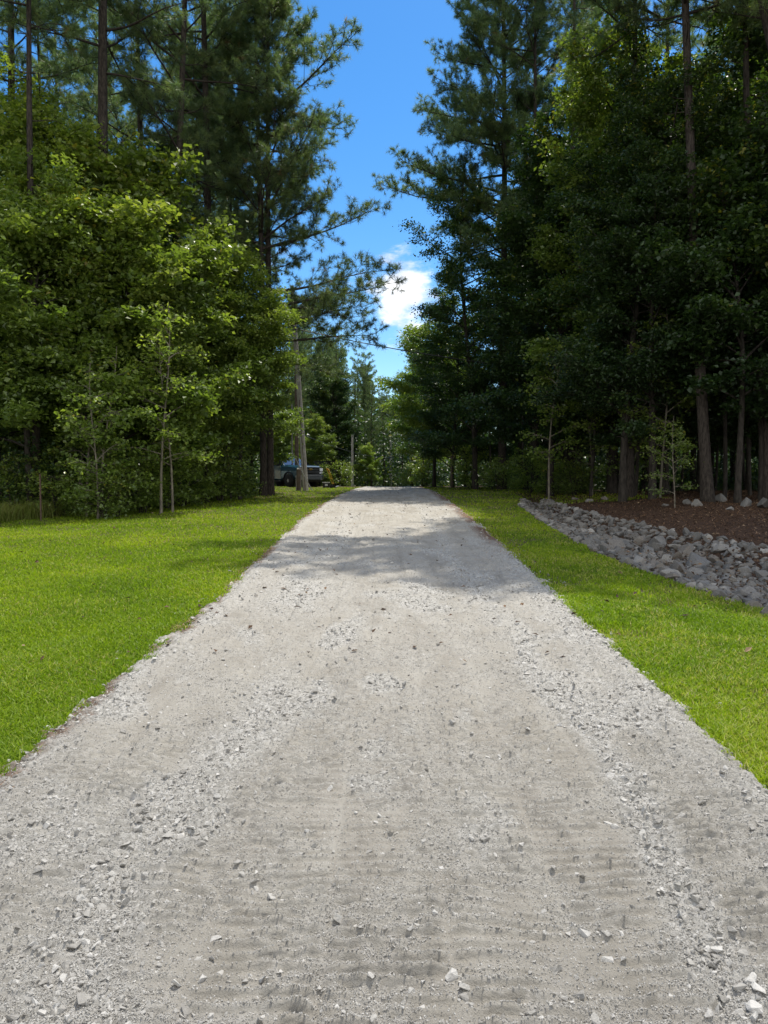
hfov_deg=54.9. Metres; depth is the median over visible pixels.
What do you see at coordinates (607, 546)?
rock
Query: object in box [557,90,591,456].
pine tree
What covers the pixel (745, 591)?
rock
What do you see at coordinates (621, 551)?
rock
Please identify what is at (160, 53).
pine tree
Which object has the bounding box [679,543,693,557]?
rock
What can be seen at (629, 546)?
rock
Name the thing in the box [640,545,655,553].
rock
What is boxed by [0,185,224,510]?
broadleaf tree
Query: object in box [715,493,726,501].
rock
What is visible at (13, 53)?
pine tree
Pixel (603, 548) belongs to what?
rock
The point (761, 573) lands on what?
rock
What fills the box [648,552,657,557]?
rock
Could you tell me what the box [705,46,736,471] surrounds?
pine tree
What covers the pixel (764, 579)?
rock
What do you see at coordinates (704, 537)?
rock
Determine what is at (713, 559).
rock
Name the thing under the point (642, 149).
broadleaf tree
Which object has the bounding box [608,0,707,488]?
pine tree
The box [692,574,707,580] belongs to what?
rock
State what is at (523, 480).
shrub
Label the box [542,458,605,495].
shrub
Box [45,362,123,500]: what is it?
sapling
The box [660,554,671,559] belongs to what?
rock
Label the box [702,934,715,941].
stone
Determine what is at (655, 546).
rock
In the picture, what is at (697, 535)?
rock
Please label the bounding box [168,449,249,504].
shrub
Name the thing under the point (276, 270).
pine tree
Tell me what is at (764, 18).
pine tree
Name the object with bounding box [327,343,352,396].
pine tree
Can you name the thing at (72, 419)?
sapling
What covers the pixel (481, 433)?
broadleaf tree
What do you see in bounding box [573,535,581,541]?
rock
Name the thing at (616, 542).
rock
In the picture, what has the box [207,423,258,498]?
sapling
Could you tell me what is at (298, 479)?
wooden post
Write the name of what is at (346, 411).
broadleaf tree
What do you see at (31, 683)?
grass
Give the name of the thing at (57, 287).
broadleaf tree
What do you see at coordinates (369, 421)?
pine tree
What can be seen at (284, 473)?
pickup truck
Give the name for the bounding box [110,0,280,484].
pine tree
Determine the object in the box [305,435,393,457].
power line
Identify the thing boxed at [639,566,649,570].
rock
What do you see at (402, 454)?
pine tree
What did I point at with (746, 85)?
pine tree
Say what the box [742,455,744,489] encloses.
young tree
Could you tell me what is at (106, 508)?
shrub
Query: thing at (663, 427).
sapling
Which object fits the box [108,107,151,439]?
pine tree
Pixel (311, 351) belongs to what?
pine tree
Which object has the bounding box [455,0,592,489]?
pine tree
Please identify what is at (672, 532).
rock
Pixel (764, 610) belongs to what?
rock
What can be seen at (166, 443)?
sapling
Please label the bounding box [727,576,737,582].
rock
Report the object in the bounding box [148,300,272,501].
broadleaf tree
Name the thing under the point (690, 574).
rock
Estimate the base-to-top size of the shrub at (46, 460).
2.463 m
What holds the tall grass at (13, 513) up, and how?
on the ground at (710, 524)
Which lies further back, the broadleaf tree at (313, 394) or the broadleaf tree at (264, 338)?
the broadleaf tree at (313, 394)
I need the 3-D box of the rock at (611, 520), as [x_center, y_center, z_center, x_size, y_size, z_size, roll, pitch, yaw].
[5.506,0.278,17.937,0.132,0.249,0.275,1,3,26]
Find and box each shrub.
[0,432,85,504]
[0,451,53,507]
[25,470,92,515]
[61,472,137,519]
[67,455,162,516]
[113,447,179,512]
[126,431,212,508]
[151,442,225,506]
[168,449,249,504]
[190,434,258,500]
[222,464,266,498]
[314,460,354,484]
[314,461,340,485]
[334,461,357,486]
[394,463,426,485]
[404,454,448,486]
[444,445,495,488]
[474,453,529,490]
[501,444,554,492]
[527,456,578,493]
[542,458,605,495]
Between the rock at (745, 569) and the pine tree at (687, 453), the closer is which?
the rock at (745, 569)
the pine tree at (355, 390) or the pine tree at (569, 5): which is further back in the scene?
the pine tree at (355, 390)
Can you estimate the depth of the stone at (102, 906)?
2.55 m
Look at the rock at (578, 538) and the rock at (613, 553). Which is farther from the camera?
the rock at (578, 538)
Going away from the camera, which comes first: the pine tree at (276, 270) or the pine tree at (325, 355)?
the pine tree at (276, 270)
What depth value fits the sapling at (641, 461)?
24.28 m
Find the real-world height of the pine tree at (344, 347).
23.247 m
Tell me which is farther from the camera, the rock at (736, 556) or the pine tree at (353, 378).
the pine tree at (353, 378)
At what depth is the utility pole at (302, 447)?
33.97 m
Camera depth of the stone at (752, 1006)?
2.09 m
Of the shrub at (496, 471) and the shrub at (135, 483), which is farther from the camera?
the shrub at (496, 471)
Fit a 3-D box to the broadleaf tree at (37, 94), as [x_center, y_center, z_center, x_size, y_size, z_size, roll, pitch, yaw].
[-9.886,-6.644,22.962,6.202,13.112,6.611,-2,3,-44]
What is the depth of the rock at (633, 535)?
15.83 m
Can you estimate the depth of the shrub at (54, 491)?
19.10 m
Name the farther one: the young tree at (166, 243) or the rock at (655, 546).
the young tree at (166, 243)
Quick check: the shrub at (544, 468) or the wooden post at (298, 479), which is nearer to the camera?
the shrub at (544, 468)
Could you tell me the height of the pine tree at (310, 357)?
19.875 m
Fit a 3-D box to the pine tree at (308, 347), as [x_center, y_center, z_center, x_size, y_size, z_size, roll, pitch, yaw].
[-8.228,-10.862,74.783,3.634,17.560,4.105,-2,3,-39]
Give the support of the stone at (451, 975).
on the driveway
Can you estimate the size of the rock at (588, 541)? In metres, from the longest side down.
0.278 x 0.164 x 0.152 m
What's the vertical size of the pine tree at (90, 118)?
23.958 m
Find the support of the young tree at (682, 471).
on the ground at (710, 524)
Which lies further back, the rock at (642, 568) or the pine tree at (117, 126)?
the pine tree at (117, 126)
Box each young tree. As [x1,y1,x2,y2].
[144,228,207,505]
[448,298,523,489]
[484,286,541,488]
[528,274,571,491]
[531,217,620,495]
[564,270,608,491]
[574,255,618,485]
[584,165,685,495]
[625,193,723,493]
[657,415,659,487]
[674,109,766,497]
[680,395,685,491]
[691,439,695,491]
[695,81,767,499]
[706,124,763,495]
[727,342,745,468]
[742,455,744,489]
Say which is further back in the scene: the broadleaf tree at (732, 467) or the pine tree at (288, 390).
the pine tree at (288, 390)
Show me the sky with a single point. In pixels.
(380, 85)
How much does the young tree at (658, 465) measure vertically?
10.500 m
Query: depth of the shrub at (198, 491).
22.16 m
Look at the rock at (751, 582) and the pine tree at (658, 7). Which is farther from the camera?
the pine tree at (658, 7)
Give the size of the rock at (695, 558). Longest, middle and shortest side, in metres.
0.434 x 0.360 x 0.278 m
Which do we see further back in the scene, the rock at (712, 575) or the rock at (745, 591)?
the rock at (712, 575)
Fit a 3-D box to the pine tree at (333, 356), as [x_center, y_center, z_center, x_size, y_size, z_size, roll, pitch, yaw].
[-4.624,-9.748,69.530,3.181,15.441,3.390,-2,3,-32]
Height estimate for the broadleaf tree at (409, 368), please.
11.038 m
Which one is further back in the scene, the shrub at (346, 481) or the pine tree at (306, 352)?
the pine tree at (306, 352)
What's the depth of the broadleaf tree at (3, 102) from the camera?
20.75 m
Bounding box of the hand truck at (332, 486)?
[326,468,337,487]
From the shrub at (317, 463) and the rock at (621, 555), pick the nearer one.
the rock at (621, 555)
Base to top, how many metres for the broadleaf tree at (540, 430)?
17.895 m
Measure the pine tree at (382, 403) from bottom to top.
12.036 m
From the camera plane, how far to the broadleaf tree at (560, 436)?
28.03 m
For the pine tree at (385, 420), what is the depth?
64.65 m
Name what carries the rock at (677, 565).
on the ground at (710, 524)
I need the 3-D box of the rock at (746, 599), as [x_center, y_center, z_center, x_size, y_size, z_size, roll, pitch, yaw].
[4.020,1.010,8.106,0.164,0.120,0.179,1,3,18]
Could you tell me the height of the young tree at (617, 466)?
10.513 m
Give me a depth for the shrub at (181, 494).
21.33 m
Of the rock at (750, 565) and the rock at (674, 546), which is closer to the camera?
the rock at (750, 565)
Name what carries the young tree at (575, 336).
on the ground at (710, 524)
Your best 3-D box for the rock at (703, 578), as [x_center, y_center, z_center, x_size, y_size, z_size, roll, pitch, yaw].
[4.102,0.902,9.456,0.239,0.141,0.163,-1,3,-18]
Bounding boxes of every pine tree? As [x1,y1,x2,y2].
[0,0,100,499]
[0,0,107,141]
[0,0,110,490]
[0,0,215,493]
[19,1,89,466]
[44,0,203,237]
[57,0,146,456]
[60,2,124,154]
[82,68,153,154]
[98,0,274,480]
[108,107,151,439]
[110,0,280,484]
[146,12,253,228]
[152,44,244,211]
[159,0,232,232]
[177,0,407,495]
[182,0,363,495]
[185,0,283,452]
[185,0,295,447]
[275,287,303,485]
[277,323,310,418]
[285,324,317,456]
[288,327,316,430]
[289,323,318,416]
[289,325,313,416]
[302,350,316,433]
[304,323,322,416]
[311,342,335,386]
[312,327,338,414]
[320,328,352,416]
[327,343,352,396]
[331,325,348,368]
[343,356,367,479]
[345,347,367,483]
[350,365,366,457]
[352,379,373,457]
[355,352,377,428]
[355,363,378,481]
[358,366,376,473]
[360,369,376,442]
[360,380,382,485]
[370,0,568,488]
[373,387,391,485]
[375,389,391,450]
[375,395,392,485]
[379,395,396,482]
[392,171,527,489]
[393,421,402,483]
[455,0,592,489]
[482,43,549,475]
[532,0,605,484]
[538,0,613,481]
[543,0,726,497]
[544,4,623,194]
[545,19,614,489]
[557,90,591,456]
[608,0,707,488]
[608,0,750,502]
[674,57,703,482]
[690,0,767,38]
[690,0,767,490]
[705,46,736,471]
[714,30,732,475]
[722,2,767,498]
[741,0,767,93]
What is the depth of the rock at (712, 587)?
8.94 m
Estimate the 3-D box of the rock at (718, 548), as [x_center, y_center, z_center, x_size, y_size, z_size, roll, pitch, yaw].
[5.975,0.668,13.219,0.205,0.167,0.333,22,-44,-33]
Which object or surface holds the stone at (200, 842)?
on the driveway
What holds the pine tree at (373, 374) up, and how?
on the ground at (710, 524)
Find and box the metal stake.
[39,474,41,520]
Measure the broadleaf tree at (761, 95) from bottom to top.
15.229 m
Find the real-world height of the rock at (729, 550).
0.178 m
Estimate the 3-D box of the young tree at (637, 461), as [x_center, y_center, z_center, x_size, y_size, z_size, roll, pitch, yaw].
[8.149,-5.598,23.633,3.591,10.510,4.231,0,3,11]
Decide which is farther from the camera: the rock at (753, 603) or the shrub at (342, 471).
the shrub at (342, 471)
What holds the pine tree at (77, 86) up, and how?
on the ground at (710, 524)
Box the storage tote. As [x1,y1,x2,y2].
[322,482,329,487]
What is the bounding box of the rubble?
[518,496,767,609]
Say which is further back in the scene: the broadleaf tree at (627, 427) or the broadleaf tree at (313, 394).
the broadleaf tree at (313, 394)
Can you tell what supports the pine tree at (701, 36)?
on the ground at (710, 524)
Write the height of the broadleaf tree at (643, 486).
15.503 m
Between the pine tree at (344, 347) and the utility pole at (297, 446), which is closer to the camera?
the utility pole at (297, 446)
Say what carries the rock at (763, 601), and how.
on the ground at (710, 524)
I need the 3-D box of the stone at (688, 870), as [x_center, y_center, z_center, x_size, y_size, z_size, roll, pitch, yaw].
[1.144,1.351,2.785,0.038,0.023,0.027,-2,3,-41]
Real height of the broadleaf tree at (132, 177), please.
11.399 m
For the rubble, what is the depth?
16.55 m
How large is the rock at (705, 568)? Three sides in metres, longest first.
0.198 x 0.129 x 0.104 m
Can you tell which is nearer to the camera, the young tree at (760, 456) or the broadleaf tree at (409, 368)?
the young tree at (760, 456)
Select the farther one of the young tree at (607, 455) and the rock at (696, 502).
the young tree at (607, 455)
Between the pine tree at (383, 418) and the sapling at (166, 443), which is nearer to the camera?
the sapling at (166, 443)
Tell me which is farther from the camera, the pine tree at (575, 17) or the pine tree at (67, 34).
the pine tree at (575, 17)
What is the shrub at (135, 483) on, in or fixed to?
on the ground at (710, 524)
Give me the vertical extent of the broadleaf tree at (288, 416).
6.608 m
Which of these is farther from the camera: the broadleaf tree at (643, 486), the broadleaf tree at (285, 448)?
the broadleaf tree at (285, 448)
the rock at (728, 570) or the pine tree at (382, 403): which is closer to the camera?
the rock at (728, 570)
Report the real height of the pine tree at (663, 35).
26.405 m
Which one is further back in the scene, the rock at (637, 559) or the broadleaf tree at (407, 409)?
the broadleaf tree at (407, 409)
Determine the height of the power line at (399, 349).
1.771 m
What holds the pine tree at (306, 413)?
on the ground at (710, 524)
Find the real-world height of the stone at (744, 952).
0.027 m
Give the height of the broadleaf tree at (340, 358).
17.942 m
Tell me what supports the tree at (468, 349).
on the ground at (710, 524)
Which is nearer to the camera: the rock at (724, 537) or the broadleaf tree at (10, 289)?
the rock at (724, 537)
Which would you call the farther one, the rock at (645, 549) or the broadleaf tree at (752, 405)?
the broadleaf tree at (752, 405)
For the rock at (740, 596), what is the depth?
8.42 m
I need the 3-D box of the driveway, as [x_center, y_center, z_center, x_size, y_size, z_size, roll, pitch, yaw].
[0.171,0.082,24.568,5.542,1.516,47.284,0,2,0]
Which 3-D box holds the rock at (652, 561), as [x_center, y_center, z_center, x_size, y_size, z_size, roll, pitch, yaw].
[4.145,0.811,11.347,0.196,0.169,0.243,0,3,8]
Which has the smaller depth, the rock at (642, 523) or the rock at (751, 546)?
the rock at (751, 546)
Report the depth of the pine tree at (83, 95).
26.16 m
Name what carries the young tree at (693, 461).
on the ground at (710, 524)
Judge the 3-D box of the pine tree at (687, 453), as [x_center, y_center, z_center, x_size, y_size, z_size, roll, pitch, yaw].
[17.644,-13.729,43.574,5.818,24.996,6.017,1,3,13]
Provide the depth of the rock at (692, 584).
9.02 m
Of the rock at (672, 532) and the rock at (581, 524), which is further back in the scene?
the rock at (581, 524)
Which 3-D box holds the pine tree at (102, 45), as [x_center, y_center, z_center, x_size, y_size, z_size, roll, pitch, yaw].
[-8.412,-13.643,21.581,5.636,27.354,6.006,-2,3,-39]
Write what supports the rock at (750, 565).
on the ground at (710, 524)
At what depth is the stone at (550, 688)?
4.93 m
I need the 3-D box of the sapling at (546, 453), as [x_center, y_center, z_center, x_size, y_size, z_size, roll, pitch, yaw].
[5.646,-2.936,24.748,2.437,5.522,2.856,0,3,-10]
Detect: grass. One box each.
[0,486,767,788]
[0,492,257,522]
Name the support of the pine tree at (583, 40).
on the ground at (710, 524)
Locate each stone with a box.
[96,903,106,909]
[195,840,205,846]
[445,968,458,981]
[544,685,554,690]
[606,772,614,779]
[683,867,691,873]
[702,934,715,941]
[738,948,748,956]
[745,999,762,1013]
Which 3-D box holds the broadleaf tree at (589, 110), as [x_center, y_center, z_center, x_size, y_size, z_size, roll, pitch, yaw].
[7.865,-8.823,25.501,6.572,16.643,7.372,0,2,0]
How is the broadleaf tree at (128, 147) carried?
on the ground at (710, 524)
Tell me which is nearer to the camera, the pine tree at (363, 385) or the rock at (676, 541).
the rock at (676, 541)
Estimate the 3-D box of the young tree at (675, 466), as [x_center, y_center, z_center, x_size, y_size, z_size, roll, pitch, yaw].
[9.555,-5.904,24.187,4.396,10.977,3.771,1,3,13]
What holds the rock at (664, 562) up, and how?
on the ground at (710, 524)
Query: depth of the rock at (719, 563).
12.13 m
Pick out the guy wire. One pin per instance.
(302, 472)
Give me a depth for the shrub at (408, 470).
53.81 m
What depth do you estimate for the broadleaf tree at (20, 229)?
19.64 m
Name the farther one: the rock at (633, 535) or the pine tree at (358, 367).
the pine tree at (358, 367)
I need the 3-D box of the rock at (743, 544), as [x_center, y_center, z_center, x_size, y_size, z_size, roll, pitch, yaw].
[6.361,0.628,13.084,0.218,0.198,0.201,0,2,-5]
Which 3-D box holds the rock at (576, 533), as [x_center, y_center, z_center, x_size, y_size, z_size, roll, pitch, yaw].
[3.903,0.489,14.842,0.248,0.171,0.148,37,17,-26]
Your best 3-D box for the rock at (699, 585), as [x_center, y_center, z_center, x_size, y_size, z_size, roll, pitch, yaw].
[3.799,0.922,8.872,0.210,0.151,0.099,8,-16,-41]
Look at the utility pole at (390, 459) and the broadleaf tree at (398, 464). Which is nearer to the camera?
the utility pole at (390, 459)
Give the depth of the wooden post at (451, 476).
39.90 m
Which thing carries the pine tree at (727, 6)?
on the ground at (710, 524)
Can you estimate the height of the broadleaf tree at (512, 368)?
14.094 m
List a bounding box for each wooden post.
[296,469,300,490]
[450,455,452,487]
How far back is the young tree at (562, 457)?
30.93 m
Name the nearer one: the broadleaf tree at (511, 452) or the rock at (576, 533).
the rock at (576, 533)
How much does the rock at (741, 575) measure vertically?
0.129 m
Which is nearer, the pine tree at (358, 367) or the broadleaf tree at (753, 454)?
the broadleaf tree at (753, 454)
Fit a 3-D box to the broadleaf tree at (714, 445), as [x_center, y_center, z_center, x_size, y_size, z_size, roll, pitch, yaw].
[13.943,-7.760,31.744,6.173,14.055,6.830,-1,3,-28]
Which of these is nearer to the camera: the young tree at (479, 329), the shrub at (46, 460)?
the shrub at (46, 460)
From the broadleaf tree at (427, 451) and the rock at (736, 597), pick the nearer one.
the rock at (736, 597)
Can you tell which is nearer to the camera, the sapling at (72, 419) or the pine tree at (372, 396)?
the sapling at (72, 419)
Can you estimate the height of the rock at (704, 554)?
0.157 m
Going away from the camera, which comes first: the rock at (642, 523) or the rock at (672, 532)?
the rock at (672, 532)
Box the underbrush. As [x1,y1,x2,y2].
[0,378,757,514]
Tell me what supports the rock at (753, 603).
on the ground at (710, 524)
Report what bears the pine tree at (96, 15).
on the ground at (710, 524)
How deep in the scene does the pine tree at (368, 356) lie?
103.82 m
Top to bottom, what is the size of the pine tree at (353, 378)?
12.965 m
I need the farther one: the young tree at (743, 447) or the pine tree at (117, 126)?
the pine tree at (117, 126)
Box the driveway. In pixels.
[0,486,767,1023]
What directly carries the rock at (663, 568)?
on the ground at (710, 524)
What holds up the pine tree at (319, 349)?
on the ground at (710, 524)
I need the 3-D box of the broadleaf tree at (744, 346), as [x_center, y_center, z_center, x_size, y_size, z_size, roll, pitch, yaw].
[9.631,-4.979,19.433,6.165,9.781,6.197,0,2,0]
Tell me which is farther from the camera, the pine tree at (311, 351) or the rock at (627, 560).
the pine tree at (311, 351)
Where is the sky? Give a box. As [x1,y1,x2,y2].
[0,0,733,485]
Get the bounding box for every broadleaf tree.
[0,44,61,306]
[0,89,176,475]
[0,152,158,502]
[0,176,105,497]
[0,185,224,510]
[0,192,163,510]
[1,65,149,482]
[4,124,273,483]
[48,227,247,506]
[117,140,217,473]
[126,241,280,503]
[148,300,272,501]
[204,247,312,499]
[220,375,308,489]
[274,410,305,459]
[289,413,340,485]
[302,355,347,456]
[306,370,376,485]
[308,351,363,456]
[352,442,382,485]
[366,403,406,479]
[370,311,471,486]
[385,352,470,485]
[402,283,509,487]
[411,353,495,486]
[454,102,660,495]
[473,188,563,435]
[474,184,579,487]
[483,297,588,476]
[509,130,621,492]
[517,0,702,493]
[530,28,767,499]
[535,59,733,501]
[546,10,756,493]
[560,95,758,490]
[620,52,767,491]
[631,140,767,503]
[668,406,758,480]
[672,391,758,490]
[673,0,767,455]
[681,32,767,419]
[715,447,757,483]
[729,445,757,465]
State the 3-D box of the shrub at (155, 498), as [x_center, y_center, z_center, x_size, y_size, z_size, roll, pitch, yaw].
[-6.661,-0.815,20.444,1.960,1.970,2.163,0,2,-2]
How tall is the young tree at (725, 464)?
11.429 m
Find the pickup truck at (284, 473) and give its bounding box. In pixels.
[274,458,323,486]
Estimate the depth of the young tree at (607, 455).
27.85 m
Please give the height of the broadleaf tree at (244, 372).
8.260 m
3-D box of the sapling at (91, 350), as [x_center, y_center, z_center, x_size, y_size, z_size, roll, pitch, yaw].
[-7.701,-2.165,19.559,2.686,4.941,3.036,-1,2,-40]
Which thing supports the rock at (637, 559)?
on the ground at (710, 524)
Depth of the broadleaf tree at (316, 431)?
51.47 m
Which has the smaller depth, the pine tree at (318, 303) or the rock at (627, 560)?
the rock at (627, 560)
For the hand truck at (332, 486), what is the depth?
42.76 m
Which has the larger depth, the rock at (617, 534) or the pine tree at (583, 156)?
the pine tree at (583, 156)
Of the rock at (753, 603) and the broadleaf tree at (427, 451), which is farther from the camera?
the broadleaf tree at (427, 451)
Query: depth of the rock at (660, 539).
14.77 m
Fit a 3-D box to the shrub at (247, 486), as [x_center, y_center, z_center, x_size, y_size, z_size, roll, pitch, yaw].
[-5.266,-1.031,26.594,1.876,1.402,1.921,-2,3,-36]
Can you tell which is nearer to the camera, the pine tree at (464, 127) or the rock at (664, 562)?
the rock at (664, 562)
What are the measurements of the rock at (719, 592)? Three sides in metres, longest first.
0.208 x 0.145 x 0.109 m
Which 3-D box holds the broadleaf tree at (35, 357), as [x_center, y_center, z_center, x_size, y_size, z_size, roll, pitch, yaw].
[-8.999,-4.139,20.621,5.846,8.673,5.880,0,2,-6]
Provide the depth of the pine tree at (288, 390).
64.07 m
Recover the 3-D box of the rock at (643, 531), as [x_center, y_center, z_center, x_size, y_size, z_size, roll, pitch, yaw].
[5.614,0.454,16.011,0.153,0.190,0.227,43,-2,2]
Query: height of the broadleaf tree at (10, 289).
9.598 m
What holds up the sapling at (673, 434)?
on the ground at (710, 524)
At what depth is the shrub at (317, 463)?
49.20 m
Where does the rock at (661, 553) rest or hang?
on the ground at (710, 524)
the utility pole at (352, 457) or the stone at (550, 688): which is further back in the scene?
the utility pole at (352, 457)
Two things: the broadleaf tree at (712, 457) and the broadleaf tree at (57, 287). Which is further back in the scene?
the broadleaf tree at (712, 457)
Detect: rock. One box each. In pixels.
[566,517,573,522]
[573,531,582,536]
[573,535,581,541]
[577,522,587,528]
[583,538,594,544]
[598,542,611,550]
[600,545,606,552]
[604,551,616,556]
[605,538,625,548]
[608,518,613,525]
[609,527,618,532]
[612,532,622,536]
[615,548,626,556]
[617,554,633,559]
[620,557,633,565]
[623,541,632,549]
[625,533,638,539]
[632,536,646,545]
[633,555,645,563]
[639,520,645,526]
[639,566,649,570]
[640,529,647,535]
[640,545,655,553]
[647,559,658,564]
[648,542,665,552]
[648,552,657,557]
[649,536,666,545]
[656,551,663,556]
[659,559,669,565]
[659,566,668,571]
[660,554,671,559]
[660,568,681,576]
[664,571,679,579]
[667,530,677,536]
[667,544,680,548]
[669,560,686,574]
[671,551,681,560]
[672,540,681,544]
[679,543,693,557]
[683,527,689,534]
[685,582,695,588]
[686,552,709,567]
[686,567,703,578]
[690,532,703,540]
[691,499,702,505]
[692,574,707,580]
[695,580,710,586]
[695,582,703,590]
[696,577,709,582]
[698,551,708,556]
[702,533,712,540]
[703,565,710,572]
[705,585,718,588]
[706,572,719,579]
[707,557,721,562]
[710,543,728,552]
[711,589,728,597]
[713,561,723,566]
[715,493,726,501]
[716,536,727,539]
[719,583,731,587]
[721,573,729,579]
[723,569,734,574]
[726,545,741,553]
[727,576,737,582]
[730,594,742,599]
[732,586,755,596]
[732,595,740,601]
[734,554,745,560]
[736,573,750,578]
[737,542,748,549]
[737,563,754,569]
[738,566,751,573]
[740,497,751,506]
[742,598,751,602]
[744,580,755,586]
[745,600,762,609]
[746,591,762,598]
[747,542,758,551]
[755,570,767,578]
[755,597,767,605]
[757,497,767,507]
[758,577,767,582]
[759,605,767,615]
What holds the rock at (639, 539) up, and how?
on the ground at (710, 524)
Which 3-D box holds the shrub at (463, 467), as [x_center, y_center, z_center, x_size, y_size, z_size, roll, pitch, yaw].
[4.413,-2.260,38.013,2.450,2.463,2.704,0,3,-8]
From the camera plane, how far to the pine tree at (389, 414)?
71.70 m
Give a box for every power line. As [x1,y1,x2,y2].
[295,328,489,363]
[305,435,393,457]
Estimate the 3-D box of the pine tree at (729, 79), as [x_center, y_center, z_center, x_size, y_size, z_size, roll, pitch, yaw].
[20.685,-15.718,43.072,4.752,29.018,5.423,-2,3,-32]
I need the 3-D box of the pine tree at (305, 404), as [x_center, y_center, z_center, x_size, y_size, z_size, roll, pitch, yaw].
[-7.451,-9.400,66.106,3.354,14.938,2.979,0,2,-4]
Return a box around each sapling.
[33,336,148,516]
[44,361,139,518]
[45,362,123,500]
[56,346,158,516]
[104,300,219,513]
[122,328,222,511]
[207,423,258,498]
[512,342,597,498]
[564,373,618,494]
[601,372,707,477]
[614,308,714,497]
[637,417,703,507]
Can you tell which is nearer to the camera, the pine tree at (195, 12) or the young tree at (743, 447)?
the young tree at (743, 447)
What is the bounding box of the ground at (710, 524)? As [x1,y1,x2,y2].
[0,486,767,787]
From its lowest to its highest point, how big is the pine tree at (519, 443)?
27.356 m
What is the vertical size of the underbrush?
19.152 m
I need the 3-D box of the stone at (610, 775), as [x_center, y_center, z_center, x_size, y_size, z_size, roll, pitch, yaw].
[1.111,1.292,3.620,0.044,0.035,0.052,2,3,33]
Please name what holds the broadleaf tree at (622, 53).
on the ground at (710, 524)
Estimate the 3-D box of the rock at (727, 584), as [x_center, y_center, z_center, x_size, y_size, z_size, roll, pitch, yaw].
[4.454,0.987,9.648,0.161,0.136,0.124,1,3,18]
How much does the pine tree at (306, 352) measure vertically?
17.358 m
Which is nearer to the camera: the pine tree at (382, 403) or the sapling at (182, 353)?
the sapling at (182, 353)
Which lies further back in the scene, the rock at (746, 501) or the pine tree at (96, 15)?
the pine tree at (96, 15)
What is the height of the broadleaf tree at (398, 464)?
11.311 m
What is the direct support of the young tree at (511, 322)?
on the ground at (710, 524)
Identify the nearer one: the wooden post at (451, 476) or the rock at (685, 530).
the rock at (685, 530)
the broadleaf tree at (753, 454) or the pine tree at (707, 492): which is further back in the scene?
the broadleaf tree at (753, 454)
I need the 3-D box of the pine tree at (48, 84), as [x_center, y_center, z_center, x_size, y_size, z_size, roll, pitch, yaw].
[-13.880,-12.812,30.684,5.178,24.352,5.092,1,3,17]
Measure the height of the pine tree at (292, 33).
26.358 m
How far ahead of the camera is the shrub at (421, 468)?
49.71 m
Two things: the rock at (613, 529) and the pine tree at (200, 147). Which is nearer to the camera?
the rock at (613, 529)
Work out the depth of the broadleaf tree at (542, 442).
38.32 m
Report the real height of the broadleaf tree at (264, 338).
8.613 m
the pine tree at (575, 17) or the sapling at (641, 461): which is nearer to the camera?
the sapling at (641, 461)
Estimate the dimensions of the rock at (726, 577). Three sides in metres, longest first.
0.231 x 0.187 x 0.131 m
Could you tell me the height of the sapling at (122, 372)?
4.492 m
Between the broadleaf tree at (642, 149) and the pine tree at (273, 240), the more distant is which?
the pine tree at (273, 240)
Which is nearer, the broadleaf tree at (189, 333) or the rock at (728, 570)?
the rock at (728, 570)
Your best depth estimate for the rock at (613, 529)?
16.91 m
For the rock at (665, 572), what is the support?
on the ground at (710, 524)
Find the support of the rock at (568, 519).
on the ground at (710, 524)
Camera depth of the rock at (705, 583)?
9.27 m
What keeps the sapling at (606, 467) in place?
on the ground at (710, 524)
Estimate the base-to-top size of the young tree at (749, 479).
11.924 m
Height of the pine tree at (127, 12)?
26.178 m
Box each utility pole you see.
[290,285,308,490]
[291,373,298,485]
[351,434,353,485]
[389,442,391,485]
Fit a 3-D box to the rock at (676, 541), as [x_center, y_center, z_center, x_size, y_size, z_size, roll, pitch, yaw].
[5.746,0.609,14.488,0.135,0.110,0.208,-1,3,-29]
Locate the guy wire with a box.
[292,452,312,490]
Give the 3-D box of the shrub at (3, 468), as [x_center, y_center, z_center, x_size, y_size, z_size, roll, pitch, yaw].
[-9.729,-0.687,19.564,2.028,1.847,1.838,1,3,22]
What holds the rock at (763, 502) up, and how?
on the ground at (710, 524)
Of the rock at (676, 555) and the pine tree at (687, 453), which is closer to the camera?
the rock at (676, 555)
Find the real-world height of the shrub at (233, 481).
2.463 m
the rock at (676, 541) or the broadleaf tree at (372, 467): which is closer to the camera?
the rock at (676, 541)
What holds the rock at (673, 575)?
on the ground at (710, 524)
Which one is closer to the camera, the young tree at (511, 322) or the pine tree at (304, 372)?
the young tree at (511, 322)
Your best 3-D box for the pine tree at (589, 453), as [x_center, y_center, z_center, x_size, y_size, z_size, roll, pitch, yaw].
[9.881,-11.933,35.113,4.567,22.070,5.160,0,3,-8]
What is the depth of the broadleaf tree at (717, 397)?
25.90 m

